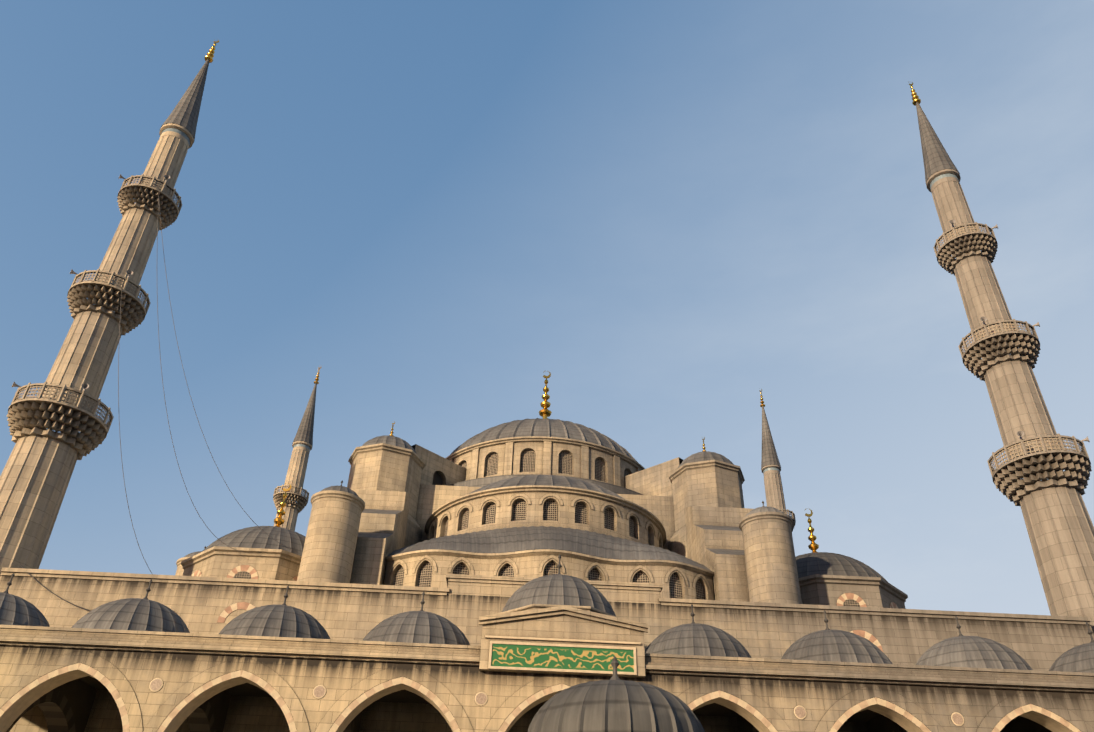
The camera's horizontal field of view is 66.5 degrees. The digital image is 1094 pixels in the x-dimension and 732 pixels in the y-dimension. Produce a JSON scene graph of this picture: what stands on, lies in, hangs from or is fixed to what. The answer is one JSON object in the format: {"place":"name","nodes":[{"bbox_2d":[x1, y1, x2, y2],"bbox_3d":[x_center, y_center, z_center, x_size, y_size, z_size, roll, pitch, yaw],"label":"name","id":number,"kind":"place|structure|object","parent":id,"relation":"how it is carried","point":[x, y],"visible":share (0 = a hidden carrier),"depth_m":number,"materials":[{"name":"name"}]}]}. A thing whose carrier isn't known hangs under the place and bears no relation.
{"place":"outdoors","nodes":[
{"label":"outdoors","id":0,"kind":"place"},
{"bbox_2d":[425,485,665,547],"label":"drum wall","id":1,"kind":"structure","parent":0,"point":[553,506],"depth_m":55.43,"materials":[{"name":"beige stone"}]},
{"bbox_2d":[0,628,1093,731],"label":"arcade wall","id":2,"kind":"structure","parent":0,"point":[158,692],"depth_m":32.97,"materials":[{"name":"beige stone"}]},
{"bbox_2d":[6,678,1051,731],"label":"arch openings","id":3,"kind":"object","parent":2,"relation":"attached to","point":[66,707],"depth_m":37.55,"materials":[{"name":"brown stone"}]},
{"bbox_2d":[0,573,1093,672],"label":"portico domes","id":4,"kind":"structure","parent":2,"relation":"on","point":[420,626],"depth_m":36.32,"materials":[{"name":"grey metal"}]},
{"bbox_2d":[0,625,1093,721],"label":"cornice","id":5,"kind":"structure","parent":2,"relation":"attached to","point":[406,696],"depth_m":33.55,"materials":[{"name":"beige stone"}]},
{"bbox_2d":[479,606,647,677],"bbox_3d":[0.455,13.326,37.147,6.900,2.610,8.540,3,-34,-1],"label":"portico central bay","id":6,"kind":"object","parent":2,"relation":"on","point":[567,640],"visible":0.92,"depth_m":33.67,"materials":[{"name":"beige stone"}]},
{"bbox_2d":[493,555,615,616],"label":"small dome","id":7,"kind":"structure","parent":6,"relation":"on","point":[554,590],"depth_m":36.77,"materials":[{"name":"grey metal"}]},
{"bbox_2d":[0,0,1093,615],"label":"sky","id":8,"kind":"structure","parent":0,"point":[675,213],"materials":[{"name":"blue"}]},
{"bbox_2d":[384,549,713,599],"bbox_3d":[0.192,13.483,47.775,19.837,5.230,2.610,3,-34,-1],"label":"windowed drum wall","id":9,"kind":"structure","parent":0,"point":[434,567],"depth_m":48.72,"materials":[{"name":"beige stone"}]},
{"label":"courtyard paving","id":10,"kind":"structure","parent":0,"visible":0},
{"bbox_2d":[0,39,218,575],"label":"minaret","id":11,"kind":"object","parent":10,"relation":"on","point":[38,469],"visible":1,"depth_m":50.91,"materials":[{"name":"stone"}]},
{"bbox_2d":[19,188,295,610],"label":"cables","id":12,"kind":"object","parent":11,"relation":"attached to","point":[169,428],"visible":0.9,"depth_m":50.74,"materials":[{"name":"grey plastic"}]},
{"bbox_2d":[12,174,1088,441],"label":"loudspeakers","id":13,"kind":"object","parent":11,"relation":"attached to","point":[130,272],"visible":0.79,"depth_m":53.87,"materials":[{"name":"grey metal"}]},
{"bbox_2d":[273,367,320,530],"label":"minaret","id":14,"kind":"object","parent":10,"relation":"on","point":[302,444],"visible":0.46,"depth_m":101.91,"materials":[{"name":"stone"}]},
{"bbox_2d":[0,567,1093,731],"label":"facade wall","id":15,"kind":"structure","parent":10,"relation":"on","point":[337,611],"depth_m":42.61,"materials":[{"name":"stone"}]},
{"bbox_2d":[528,656,704,731],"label":"dome","id":16,"kind":"structure","parent":10,"relation":"on","point":[614,703],"depth_m":15.11,"materials":[{"name":"metal"}]},
{"bbox_2d":[759,390,795,530],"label":"minaret","id":17,"kind":"object","parent":10,"relation":"on","point":[771,468],"visible":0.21,"depth_m":105.20,"materials":[{"name":"stone"}]},
{"bbox_2d":[909,81,1093,633],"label":"minaret","id":18,"kind":"object","parent":10,"relation":"on","point":[1059,524],"visible":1,"depth_m":52.32,"materials":[{"name":"stone"}]},
{"bbox_3d":[-1.338,35.709,63.032,55.200,16.400,56.500,3,-34,-1],"label":"hall roof","id":19,"kind":"object","parent":10,"relation":"on","visible":0},
{"bbox_2d":[175,481,801,603],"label":"cylindrical turrets","id":20,"kind":"object","parent":19,"relation":"on","point":[328,553],"visible":0.44,"depth_m":47.92,"materials":[{"name":"stone"}]},
{"bbox_2d":[181,483,907,608],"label":"corner domes","id":21,"kind":"structure","parent":19,"relation":"on","point":[827,578],"depth_m":50.64,"materials":[{"name":"stone"}]},
{"bbox_2d":[416,484,674,559],"bbox_3d":[-0.829,22.561,70.529,24.800,14.600,24.800,3,-34,-1],"label":"dome base","id":22,"kind":"object","parent":19,"relation":"on","point":[432,499],"depth_m":63.75,"materials":[{"name":"stone"}]},
{"bbox_2d":[446,436,644,494],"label":"drum","id":23,"kind":"object","parent":22,"relation":"on","point":[493,461],"visible":0.23,"depth_m":69.24,"materials":[{"name":"stone"}]},
{"bbox_2d":[450,418,635,460],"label":"dome","id":24,"kind":"structure","parent":23,"relation":"on","point":[547,427],"depth_m":72.03,"materials":[{"name":"grey metal"}]},
{"bbox_2d":[539,371,551,418],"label":"finial","id":25,"kind":"object","parent":24,"relation":"on","point":[545,412],"visible":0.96,"depth_m":82.92,"materials":[{"name":"gold metal"}]},
{"bbox_2d":[412,444,682,496],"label":"buttresses","id":26,"kind":"structure","parent":23,"relation":"on","point":[651,481],"depth_m":68.28,"materials":[{"name":"stone"}]},
{"bbox_2d":[469,474,623,498],"bbox_3d":[0.092,8.893,60.205,16.814,4.000,8.448,3,-34,-1],"label":"dome","id":27,"kind":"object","parent":22,"relation":"attached to","point":[548,480],"visible":0.46,"depth_m":57.91,"materials":[{"name":"grey metal"}]},
{"bbox_2d":[347,421,744,557],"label":"domed turrets","id":28,"kind":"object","parent":19,"relation":"on","point":[392,462],"depth_m":62.56,"materials":[{"name":"stone"}]},
{"bbox_2d":[388,526,710,570],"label":"exedra roof","id":29,"kind":"structure","parent":19,"relation":"on","point":[524,538],"depth_m":50.03,"materials":[{"name":"grey metal"}]},
{"bbox_2d":[350,489,752,601],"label":"buttress walls","id":30,"kind":"structure","parent":19,"relation":"on","point":[714,539],"depth_m":53.05,"materials":[{"name":"stone"}]}
]}

